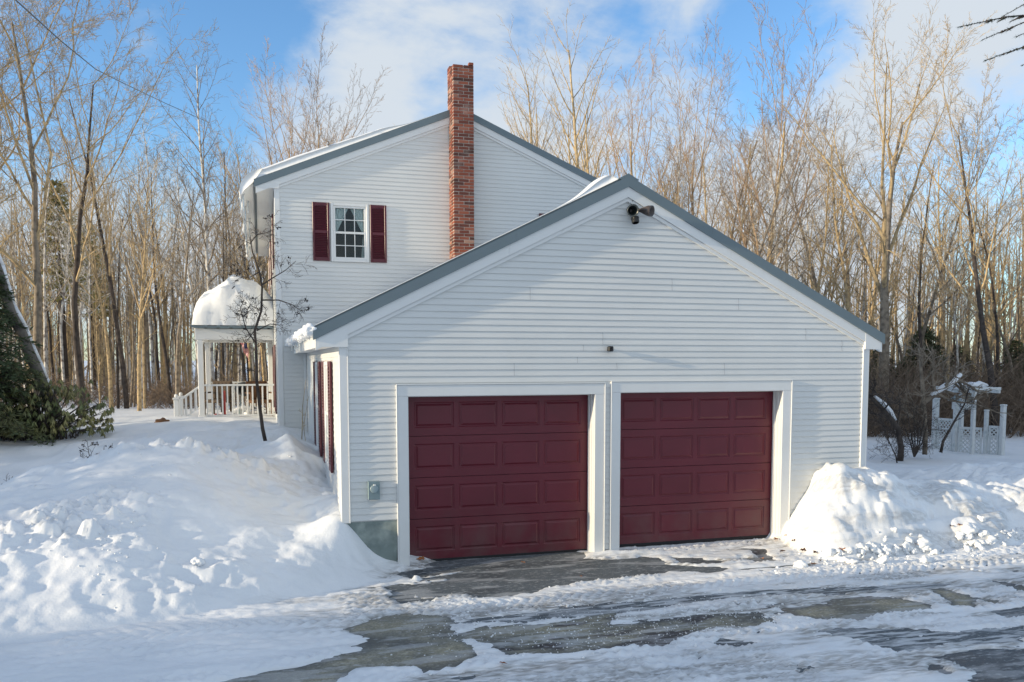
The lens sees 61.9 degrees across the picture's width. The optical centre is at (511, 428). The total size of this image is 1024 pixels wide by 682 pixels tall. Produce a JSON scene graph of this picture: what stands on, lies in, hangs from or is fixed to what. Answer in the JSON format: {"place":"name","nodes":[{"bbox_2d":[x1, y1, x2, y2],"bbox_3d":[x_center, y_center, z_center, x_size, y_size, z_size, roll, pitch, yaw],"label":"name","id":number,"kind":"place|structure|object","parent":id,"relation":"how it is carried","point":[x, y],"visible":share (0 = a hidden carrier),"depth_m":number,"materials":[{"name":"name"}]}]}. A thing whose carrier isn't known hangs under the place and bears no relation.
{"place":"outdoors","nodes":[
{"label":"outdoors","id":0,"kind":"place"},
{"bbox_2d":[244,381,273,415],"bbox_3d":[-6.595,-0.776,22.326,0.660,0.920,0.560,-3,5,-33],"label":"armchair","id":1,"kind":"object","parent":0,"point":[255,393],"visible":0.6,"depth_m":22.42,"materials":[{"name":"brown wood"}]},
{"bbox_2d":[0,361,1023,681],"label":"snow ground","id":2,"kind":"structure","parent":0,"point":[286,575],"depth_m":9.40,"materials":[{"name":"snow"}]},
{"bbox_2d":[0,213,51,386],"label":"birch tree","id":3,"kind":"object","parent":2,"relation":"on","point":[15,290],"visible":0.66,"depth_m":25.23,"materials":[{"name":"brown plant"}]},
{"bbox_2d":[0,166,55,380],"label":"poplar tree","id":4,"kind":"object","parent":2,"relation":"on","point":[20,275],"visible":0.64,"depth_m":25.60,"materials":[{"name":"beige plant"}]},
{"bbox_2d":[0,270,61,446],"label":"spruce tree","id":5,"kind":"object","parent":2,"relation":"on","point":[8,369],"visible":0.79,"depth_m":16.93,"materials":[{"name":"green plant"}]},
{"bbox_2d":[0,104,63,418],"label":"leaning tree","id":6,"kind":"object","parent":2,"relation":"on","point":[21,332],"visible":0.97,"depth_m":17.36,"materials":[{"name":"brown plant"}]},
{"bbox_2d":[0,254,53,391],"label":"tree trunk","id":7,"kind":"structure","parent":6,"relation":"attached to","point":[20,314],"depth_m":17.36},
{"bbox_2d":[0,136,66,360],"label":"birch tree","id":8,"kind":"object","parent":2,"relation":"on","point":[15,203],"visible":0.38,"depth_m":36.29,"materials":[{"name":"brown plant"}]},
{"bbox_2d":[1,193,66,384],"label":"poplar tree","id":9,"kind":"object","parent":2,"relation":"on","point":[50,346],"visible":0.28,"depth_m":34.79,"materials":[{"name":"brown plant"}]},
{"bbox_2d":[0,115,86,373],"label":"birch tree","id":10,"kind":"object","parent":2,"relation":"on","point":[45,318],"visible":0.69,"depth_m":32.00,"materials":[{"name":"brown plant"}]},
{"bbox_2d":[1,135,92,300],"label":"poplar tree","id":11,"kind":"object","parent":2,"relation":"on","point":[39,222],"visible":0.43,"depth_m":32.53,"materials":[{"name":"beige plant"}]},
{"bbox_2d":[0,367,113,440],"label":"rhododendron bush","id":12,"kind":"object","parent":2,"relation":"on","point":[47,424],"visible":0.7,"depth_m":17.44,"materials":[{"name":"green plant"}]},
{"bbox_2d":[28,178,96,389],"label":"pine tree","id":13,"kind":"object","parent":2,"relation":"on","point":[59,300],"visible":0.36,"depth_m":33.49,"materials":[{"name":"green plant"}]},
{"bbox_2d":[0,0,129,242],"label":"maple tree","id":14,"kind":"object","parent":2,"relation":"on","point":[18,98],"visible":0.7,"depth_m":19.56,"materials":[{"name":"brown plant"}]},
{"bbox_2d":[26,206,106,397],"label":"birch tree","id":15,"kind":"object","parent":2,"relation":"on","point":[67,281],"visible":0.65,"depth_m":31.66,"materials":[{"name":"brown plant"}]},
{"bbox_2d":[0,0,136,421],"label":"maple tree","id":16,"kind":"object","parent":2,"relation":"on","point":[36,283],"visible":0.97,"depth_m":18.33,"materials":[{"name":"brown plant"}]},
{"bbox_2d":[19,128,117,386],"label":"birch tree","id":17,"kind":"object","parent":2,"relation":"on","point":[61,334],"visible":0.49,"depth_m":32.65,"materials":[{"name":"brown plant"}]},
{"bbox_2d":[43,151,119,408],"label":"poplar tree","id":18,"kind":"object","parent":2,"relation":"on","point":[103,317],"visible":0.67,"depth_m":26.56,"materials":[{"name":"beige plant"}]},
{"bbox_2d":[43,170,131,401],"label":"birch tree","id":19,"kind":"object","parent":2,"relation":"on","point":[89,328],"visible":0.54,"depth_m":30.77,"materials":[{"name":"brown plant"}]},
{"bbox_2d":[46,122,132,364],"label":"birch tree","id":20,"kind":"object","parent":2,"relation":"on","point":[80,332],"visible":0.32,"depth_m":35.60,"materials":[{"name":"brown plant"}]},
{"bbox_2d":[67,224,120,388],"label":"tree","id":21,"kind":"object","parent":2,"relation":"on","point":[92,328],"visible":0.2,"depth_m":39.66,"materials":[{"name":"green plant"}]},
{"bbox_2d":[29,45,171,408],"bbox_3d":[-12.973,-6.101,26.507,3.674,11.536,3.600,1,5,19],"label":"poplar tree","id":22,"kind":"object","parent":2,"relation":"on","point":[122,361],"visible":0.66,"depth_m":26.34,"materials":[{"name":"brown plant"}]},
{"bbox_2d":[0,0,218,417],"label":"maple tree","id":23,"kind":"object","parent":2,"relation":"on","point":[75,328],"visible":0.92,"depth_m":20.23,"materials":[{"name":"brown plant"}]},
{"bbox_2d":[70,141,159,293],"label":"poplar tree","id":24,"kind":"object","parent":2,"relation":"on","point":[109,219],"visible":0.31,"depth_m":44.94,"materials":[{"name":"beige plant"}]},
{"bbox_2d":[93,210,137,408],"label":"young tree","id":25,"kind":"object","parent":2,"relation":"on","point":[117,383],"visible":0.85,"depth_m":26.81,"materials":[{"name":"brown plant"}]},
{"bbox_2d":[101,173,169,408],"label":"young tree","id":26,"kind":"object","parent":2,"relation":"on","point":[144,391],"visible":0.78,"depth_m":26.83,"materials":[{"name":"beige plant"}]},
{"bbox_2d":[114,194,161,406],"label":"young tree","id":27,"kind":"object","parent":2,"relation":"on","point":[133,357],"visible":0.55,"depth_m":28.07,"materials":[{"name":"brown plant"}]},
{"bbox_2d":[100,174,179,392],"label":"poplar tree","id":28,"kind":"object","parent":2,"relation":"on","point":[156,341],"visible":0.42,"depth_m":33.57,"materials":[{"name":"brown plant"}]},
{"bbox_2d":[105,143,180,410],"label":"poplar tree","id":29,"kind":"object","parent":2,"relation":"on","point":[139,389],"visible":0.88,"depth_m":25.18,"materials":[{"name":"beige plant"}]},
{"bbox_2d":[94,97,207,407],"bbox_3d":[-11.309,-5.379,26.824,3.531,10.064,2.675,-4,7,-41],"label":"birch tree","id":30,"kind":"object","parent":2,"relation":"on","point":[142,217],"visible":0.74,"depth_m":26.73,"materials":[{"name":"brown plant"}]},
{"bbox_2d":[98,141,206,388],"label":"birch tree","id":31,"kind":"object","parent":2,"relation":"on","point":[151,350],"visible":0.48,"depth_m":33.95,"materials":[{"name":"brown plant"}]},
{"bbox_2d":[109,136,199,404],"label":"poplar tree","id":32,"kind":"object","parent":2,"relation":"on","point":[163,343],"visible":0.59,"depth_m":29.85,"materials":[{"name":"brown plant"}]},
{"bbox_2d":[117,138,204,362],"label":"poplar tree","id":33,"kind":"object","parent":2,"relation":"on","point":[155,228],"visible":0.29,"depth_m":39.74,"materials":[{"name":"brown plant"}]},
{"bbox_2d":[125,120,234,369],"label":"birch tree","id":34,"kind":"object","parent":2,"relation":"on","point":[189,274],"visible":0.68,"depth_m":32.19,"materials":[{"name":"brown plant"}]},
{"bbox_2d":[140,33,251,381],"bbox_3d":[-11.503,-7.901,31.839,5.866,14.582,3.609,-19,19,-77],"label":"birch tree","id":35,"kind":"object","parent":2,"relation":"on","point":[206,258],"visible":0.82,"depth_m":31.76,"materials":[{"name":"brown plant"}]},
{"bbox_2d":[104,134,290,397],"bbox_3d":[-8.501,-4.157,23.356,5.674,7.886,4.294,1,4,11],"label":"maple tree","id":36,"kind":"object","parent":2,"relation":"on","point":[177,377],"visible":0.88,"depth_m":22.57,"materials":[{"name":"brown plant"}]},
{"bbox_2d":[182,105,253,380],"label":"poplar tree","id":37,"kind":"object","parent":2,"relation":"on","point":[219,150],"visible":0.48,"depth_m":40.23,"materials":[{"name":"brown plant"}]},
{"bbox_2d":[187,112,267,287],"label":"poplar tree","id":38,"kind":"object","parent":2,"relation":"on","point":[246,173],"visible":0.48,"depth_m":33.42,"materials":[{"name":"beige plant"}]},
{"bbox_2d":[205,152,251,381],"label":"poplar tree","id":39,"kind":"object","parent":2,"relation":"on","point":[243,362],"visible":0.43,"depth_m":33.83,"materials":[{"name":"brown plant"}]},
{"bbox_2d":[211,188,268,404],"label":"poplar tree","id":40,"kind":"object","parent":2,"relation":"on","point":[250,364],"visible":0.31,"depth_m":30.67,"materials":[{"name":"beige plant"}]},
{"bbox_2d":[212,213,313,440],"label":"crabapple tree","id":41,"kind":"object","parent":2,"relation":"on","point":[255,340],"visible":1,"depth_m":14.54,"materials":[{"name":"brown plant"}]},
{"bbox_2d":[205,36,353,269],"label":"bushy tree","id":42,"kind":"object","parent":2,"relation":"on","point":[273,130],"visible":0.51,"depth_m":44.98,"materials":[{"name":"brown plant"}]},
{"bbox_2d":[183,21,391,257],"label":"bushy tree","id":43,"kind":"object","parent":2,"relation":"on","point":[328,124],"visible":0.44,"depth_m":49.11,"materials":[{"name":"beige plant"}]},
{"bbox_2d":[0,161,1023,397],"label":"distant woods","id":44,"kind":"object","parent":2,"relation":"on","point":[1019,316],"visible":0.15,"depth_m":38.68,"materials":[{"name":"beige plant"}]},
{"bbox_2d":[0,332,1023,437],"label":"underbrush","id":45,"kind":"object","parent":2,"relation":"on","point":[1013,401],"visible":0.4,"depth_m":26.76,"materials":[{"name":"brown plant"}]},
{"bbox_2d":[173,62,884,565],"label":"house","id":46,"kind":"structure","parent":2,"relation":"on","point":[493,398],"depth_m":11.44,"materials":[{"name":"plastic"}]},
{"bbox_2d":[204,381,233,414],"bbox_3d":[-7.755,-0.788,22.505,0.660,0.920,0.560,1,4,12],"label":"armchair","id":47,"kind":"object","parent":46,"relation":"on","point":[220,392],"visible":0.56,"depth_m":22.66,"materials":[{"name":"wood"}]},
{"bbox_2d":[192,274,273,325],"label":"porch snow","id":48,"kind":"structure","parent":46,"relation":"on","point":[212,307],"depth_m":21.17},
{"bbox_2d":[239,168,262,260],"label":"snow cornice","id":49,"kind":"structure","parent":46,"relation":"attached to","point":[246,188],"depth_m":18.65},
{"bbox_2d":[284,323,316,346],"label":"eave snow","id":50,"kind":"structure","parent":46,"relation":"attached to","point":[301,334],"depth_m":11.54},
{"bbox_2d":[324,362,328,466],"bbox_3d":[-2.584,-0.211,12.043,0.075,1.460,0.800,-1,5,-16],"label":"window","id":51,"kind":"structure","parent":46,"relation":"in","point":[325,363],"depth_m":12.33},
{"bbox_2d":[256,112,441,177],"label":"roof snow","id":52,"kind":"structure","parent":46,"relation":"on","point":[296,159],"depth_m":17.24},
{"bbox_2d":[330,202,368,262],"bbox_3d":[-3.406,-4.022,17.789,1.064,1.498,0.665,-1,5,-16],"label":"window","id":53,"kind":"structure","parent":46,"relation":"in","point":[349,222],"depth_m":17.58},
{"bbox_2d":[313,175,617,325],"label":"roof snow","id":54,"kind":"structure","parent":46,"relation":"on","point":[600,182],"depth_m":10.84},
{"bbox_2d":[408,395,587,560],"bbox_3d":[-0.164,0.602,11.061,2.500,2.175,0.056,-1,5,-16],"label":"garage door","id":55,"kind":"structure","parent":46,"relation":"in","point":[490,476],"depth_m":11.03,"materials":[{"name":"metal"}]},
{"bbox_2d":[627,200,654,223],"bbox_3d":[1.625,-2.787,10.940,0.393,0.322,0.267,-1,5,-16],"label":"floodlight","id":56,"kind":"object","parent":46,"relation":"attached to","point":[633,210],"visible":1,"depth_m":10.92,"materials":[{"name":"black plastic"}]},
{"bbox_2d":[619,391,772,547],"bbox_3d":[2.526,0.517,11.848,2.500,2.160,0.056,-1,5,-16],"label":"garage door","id":57,"kind":"structure","parent":46,"relation":"in","point":[695,467],"depth_m":11.83,"materials":[{"name":"metal"}]},
{"bbox_2d":[34,449,1023,675],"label":"snow crumbs","id":58,"kind":"object","parent":2,"relation":"on","point":[811,582],"visible":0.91,"depth_m":8.81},
{"bbox_2d":[501,48,568,161],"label":"poplar tree","id":59,"kind":"object","parent":2,"relation":"on","point":[537,140],"visible":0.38,"depth_m":32.68,"materials":[{"name":"beige plant"}]},
{"bbox_2d":[496,15,618,175],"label":"poplar tree","id":60,"kind":"object","parent":2,"relation":"on","point":[529,103],"visible":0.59,"depth_m":31.05,"materials":[{"name":"beige plant"}]},
{"bbox_2d":[530,0,634,177],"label":"poplar tree","id":61,"kind":"object","parent":2,"relation":"on","point":[574,146],"visible":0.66,"depth_m":29.43,"materials":[{"name":"beige plant"}]},
{"bbox_2d":[539,75,629,177],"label":"poplar tree","id":62,"kind":"object","parent":2,"relation":"on","point":[586,159],"visible":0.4,"depth_m":31.25,"materials":[{"name":"beige plant"}]},
{"bbox_2d":[576,30,717,226],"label":"bushy tree","id":63,"kind":"object","parent":2,"relation":"on","point":[630,142],"visible":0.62,"depth_m":36.99,"materials":[{"name":"beige plant"}]},
{"bbox_2d":[646,119,722,229],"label":"birch tree","id":64,"kind":"object","parent":2,"relation":"on","point":[677,159],"visible":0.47,"depth_m":32.66,"materials":[{"name":"beige plant"}]},
{"bbox_2d":[616,12,777,242],"bbox_3d":[7.540,-8.391,35.650,6.524,15.937,5.922,0,4,-3],"label":"bushy tree","id":65,"kind":"object","parent":2,"relation":"on","point":[694,160],"visible":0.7,"depth_m":34.92,"materials":[{"name":"beige plant"}]},
{"bbox_2d":[674,119,744,233],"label":"poplar tree","id":66,"kind":"object","parent":2,"relation":"on","point":[705,191],"visible":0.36,"depth_m":51.70,"materials":[{"name":"beige plant"}]},
{"bbox_2d":[689,100,796,243],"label":"poplar tree","id":67,"kind":"object","parent":2,"relation":"on","point":[727,206],"visible":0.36,"depth_m":45.84,"materials":[{"name":"beige plant"}]},
{"bbox_2d":[666,137,837,282],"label":"maple tree","id":68,"kind":"object","parent":2,"relation":"on","point":[786,189],"visible":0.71,"depth_m":27.74,"materials":[{"name":"brown plant"}]},
{"bbox_2d":[709,101,812,255],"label":"poplar tree","id":69,"kind":"object","parent":2,"relation":"on","point":[742,221],"visible":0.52,"depth_m":34.32,"materials":[{"name":"beige plant"}]},
{"bbox_2d":[722,143,829,282],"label":"birch tree","id":70,"kind":"object","parent":2,"relation":"on","point":[779,221],"visible":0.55,"depth_m":29.39,"materials":[{"name":"beige plant"}]},
{"bbox_2d":[701,1,854,269],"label":"bushy tree","id":71,"kind":"object","parent":2,"relation":"on","point":[771,152],"visible":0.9,"depth_m":30.03,"materials":[{"name":"beige plant"}]},
{"bbox_2d":[679,55,926,295],"bbox_3d":[12.037,-7.682,36.647,10.422,14.485,7.888,2,5,24],"label":"maple tree","id":72,"kind":"object","parent":2,"relation":"on","point":[805,242],"visible":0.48,"depth_m":37.19,"materials":[{"name":"brown plant"}]},
{"bbox_2d":[704,99,916,279],"bbox_3d":[12.299,-7.697,37.989,10.092,14.026,7.252,3,3,29],"label":"maple tree","id":73,"kind":"object","parent":2,"relation":"on","point":[858,144],"visible":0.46,"depth_m":36.15,"materials":[{"name":"brown plant"}]},
{"bbox_2d":[773,99,881,311],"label":"poplar tree","id":74,"kind":"object","parent":2,"relation":"on","point":[847,304],"visible":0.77,"depth_m":27.45,"materials":[{"name":"beige plant"}]},
{"bbox_2d":[805,177,868,306],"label":"poplar tree","id":75,"kind":"object","parent":2,"relation":"on","point":[833,291],"visible":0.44,"depth_m":36.30,"materials":[{"name":"beige plant"}]},
{"bbox_2d":[773,108,902,302],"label":"poplar tree","id":76,"kind":"object","parent":2,"relation":"on","point":[824,240],"visible":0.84,"depth_m":27.43,"materials":[{"name":"beige plant"}]},
{"bbox_2d":[801,115,877,312],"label":"poplar tree","id":77,"kind":"object","parent":2,"relation":"on","point":[857,265],"visible":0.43,"depth_m":40.92,"materials":[{"name":"beige plant"}]},
{"bbox_2d":[770,0,997,430],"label":"maple tree","id":78,"kind":"object","parent":2,"relation":"on","point":[882,285],"visible":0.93,"depth_m":25.96,"materials":[{"name":"brown plant"}]},
{"bbox_2d":[867,369,911,460],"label":"apple tree","id":79,"kind":"object","parent":2,"relation":"on","point":[875,402],"visible":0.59,"depth_m":18.66,"materials":[{"name":"brown plant"}]},
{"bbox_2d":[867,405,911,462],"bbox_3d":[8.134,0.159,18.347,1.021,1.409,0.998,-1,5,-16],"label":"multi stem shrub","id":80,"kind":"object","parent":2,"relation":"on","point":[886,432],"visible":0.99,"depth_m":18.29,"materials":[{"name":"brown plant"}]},
{"bbox_2d":[850,164,930,324],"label":"poplar tree","id":81,"kind":"object","parent":2,"relation":"on","point":[874,296],"visible":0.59,"depth_m":32.96,"materials":[{"name":"beige plant"}]},
{"bbox_2d":[848,185,949,387],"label":"poplar tree","id":82,"kind":"object","parent":2,"relation":"on","point":[891,275],"visible":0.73,"depth_m":27.61,"materials":[{"name":"beige plant"}]},
{"bbox_2d":[865,151,933,341],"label":"young tree","id":83,"kind":"object","parent":2,"relation":"on","point":[894,288],"visible":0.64,"depth_m":29.07,"materials":[{"name":"beige plant"}]},
{"bbox_2d":[806,170,998,361],"bbox_3d":[15.757,-5.432,36.503,7.103,9.871,5.714,-1,3,-10],"label":"maple tree","id":84,"kind":"object","parent":2,"relation":"on","point":[899,346],"visible":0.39,"depth_m":36.87,"materials":[{"name":"brown plant"}]},
{"bbox_2d":[879,398,950,458],"bbox_3d":[8.909,0.042,18.904,1.440,1.466,1.251,-1,5,-16],"label":"multi stem shrub","id":85,"kind":"object","parent":2,"relation":"on","point":[915,448],"visible":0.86,"depth_m":18.98,"materials":[{"name":"brown plant"}]},
{"bbox_2d":[810,97,1023,397],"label":"maple tree","id":86,"kind":"object","parent":2,"relation":"on","point":[947,254],"visible":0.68,"depth_m":28.37,"materials":[{"name":"brown plant"}]},
{"bbox_2d":[898,326,953,415],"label":"spruce tree","id":87,"kind":"object","parent":2,"relation":"on","point":[931,338],"visible":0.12,"depth_m":33.65,"materials":[{"name":"green plant"}]},
{"bbox_2d":[872,121,980,381],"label":"poplar tree","id":88,"kind":"object","parent":2,"relation":"on","point":[920,291],"visible":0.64,"depth_m":28.24,"materials":[{"name":"brown plant"}]},
{"bbox_2d":[896,125,974,339],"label":"poplar tree","id":89,"kind":"object","parent":2,"relation":"on","point":[941,162],"visible":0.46,"depth_m":46.17,"materials":[{"name":"beige plant"}]},
{"bbox_2d":[859,14,1023,434],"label":"maple tree","id":90,"kind":"object","parent":2,"relation":"on","point":[979,309],"visible":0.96,"depth_m":24.95,"materials":[{"name":"brown plant"}]},
{"bbox_2d":[883,333,1012,454],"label":"old apple tree","id":91,"kind":"object","parent":2,"relation":"on","point":[924,392],"visible":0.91,"depth_m":19.07,"materials":[{"name":"brown plant"}]},
{"bbox_2d":[920,174,983,367],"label":"birch tree","id":92,"kind":"object","parent":2,"relation":"on","point":[954,319],"visible":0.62,"depth_m":28.48,"materials":[{"name":"beige plant"}]},
{"bbox_2d":[908,182,1010,415],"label":"poplar tree","id":93,"kind":"object","parent":2,"relation":"on","point":[951,313],"visible":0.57,"depth_m":28.46,"materials":[{"name":"beige plant"}]},
{"bbox_2d":[897,231,1021,367],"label":"maple tree","id":94,"kind":"object","parent":2,"relation":"on","point":[961,292],"visible":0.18,"depth_m":40.48,"materials":[{"name":"brown plant"}]},
{"bbox_2d":[896,188,1023,393],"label":"maple tree","id":95,"kind":"object","parent":2,"relation":"on","point":[1004,344],"visible":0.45,"depth_m":30.87,"materials":[{"name":"brown plant"}]},
{"bbox_2d":[939,376,986,452],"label":"leaning sapling","id":96,"kind":"object","parent":2,"relation":"on","point":[952,424],"visible":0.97,"depth_m":18.88,"materials":[{"name":"brown plant"}]},
{"bbox_2d":[921,201,1005,368],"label":"poplar tree","id":97,"kind":"object","parent":2,"relation":"on","point":[954,345],"visible":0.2,"depth_m":36.09,"materials":[{"name":"beige plant"}]},
{"bbox_2d":[936,386,1000,453],"bbox_3d":[11.024,0.018,20.705,0.844,2.065,1.320,-1,5,-16],"label":"arbour","id":98,"kind":"object","parent":2,"relation":"on","point":[972,428],"visible":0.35,"depth_m":20.06,"materials":[{"name":"white wood"}]},
{"bbox_2d":[931,398,1006,455],"bbox_3d":[10.956,0.121,20.629,0.306,1.664,1.813,-3,5,-32],"label":"lattice fence","id":99,"kind":"object","parent":2,"relation":"on","point":[955,439],"visible":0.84,"depth_m":20.58,"materials":[{"name":"white wood"}]},
{"bbox_2d":[938,174,1015,337],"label":"poplar tree","id":100,"kind":"object","parent":2,"relation":"on","point":[985,292],"visible":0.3,"depth_m":35.86,"materials":[{"name":"beige plant"}]},
{"bbox_2d":[942,167,1023,400],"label":"poplar tree","id":101,"kind":"object","parent":2,"relation":"on","point":[996,320],"visible":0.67,"depth_m":27.39,"materials":[{"name":"brown plant"}]},
{"bbox_2d":[958,4,1023,66],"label":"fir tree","id":102,"kind":"object","parent":2,"relation":"on","point":[1019,17],"visible":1,"depth_m":15.78,"materials":[{"name":"brown plant"}]},
{"bbox_2d":[967,181,1023,374],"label":"poplar tree","id":103,"kind":"object","parent":2,"relation":"on","point":[999,289],"visible":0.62,"depth_m":32.16,"materials":[{"name":"beige plant"}]},
{"bbox_2d":[993,339,1023,395],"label":"spruce tree","id":104,"kind":"object","parent":2,"relation":"on","point":[1015,342],"visible":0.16,"depth_m":33.73,"materials":[{"name":"green plant"}]},
{"bbox_2d":[0,0,1023,361],"label":"sky","id":105,"kind":"structure","parent":0,"point":[417,40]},
{"bbox_2d":[224,541,1023,681],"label":"driveway","id":106,"kind":"structure","parent":0,"point":[403,639],"depth_m":8.40,"materials":[{"name":"asphalt"}]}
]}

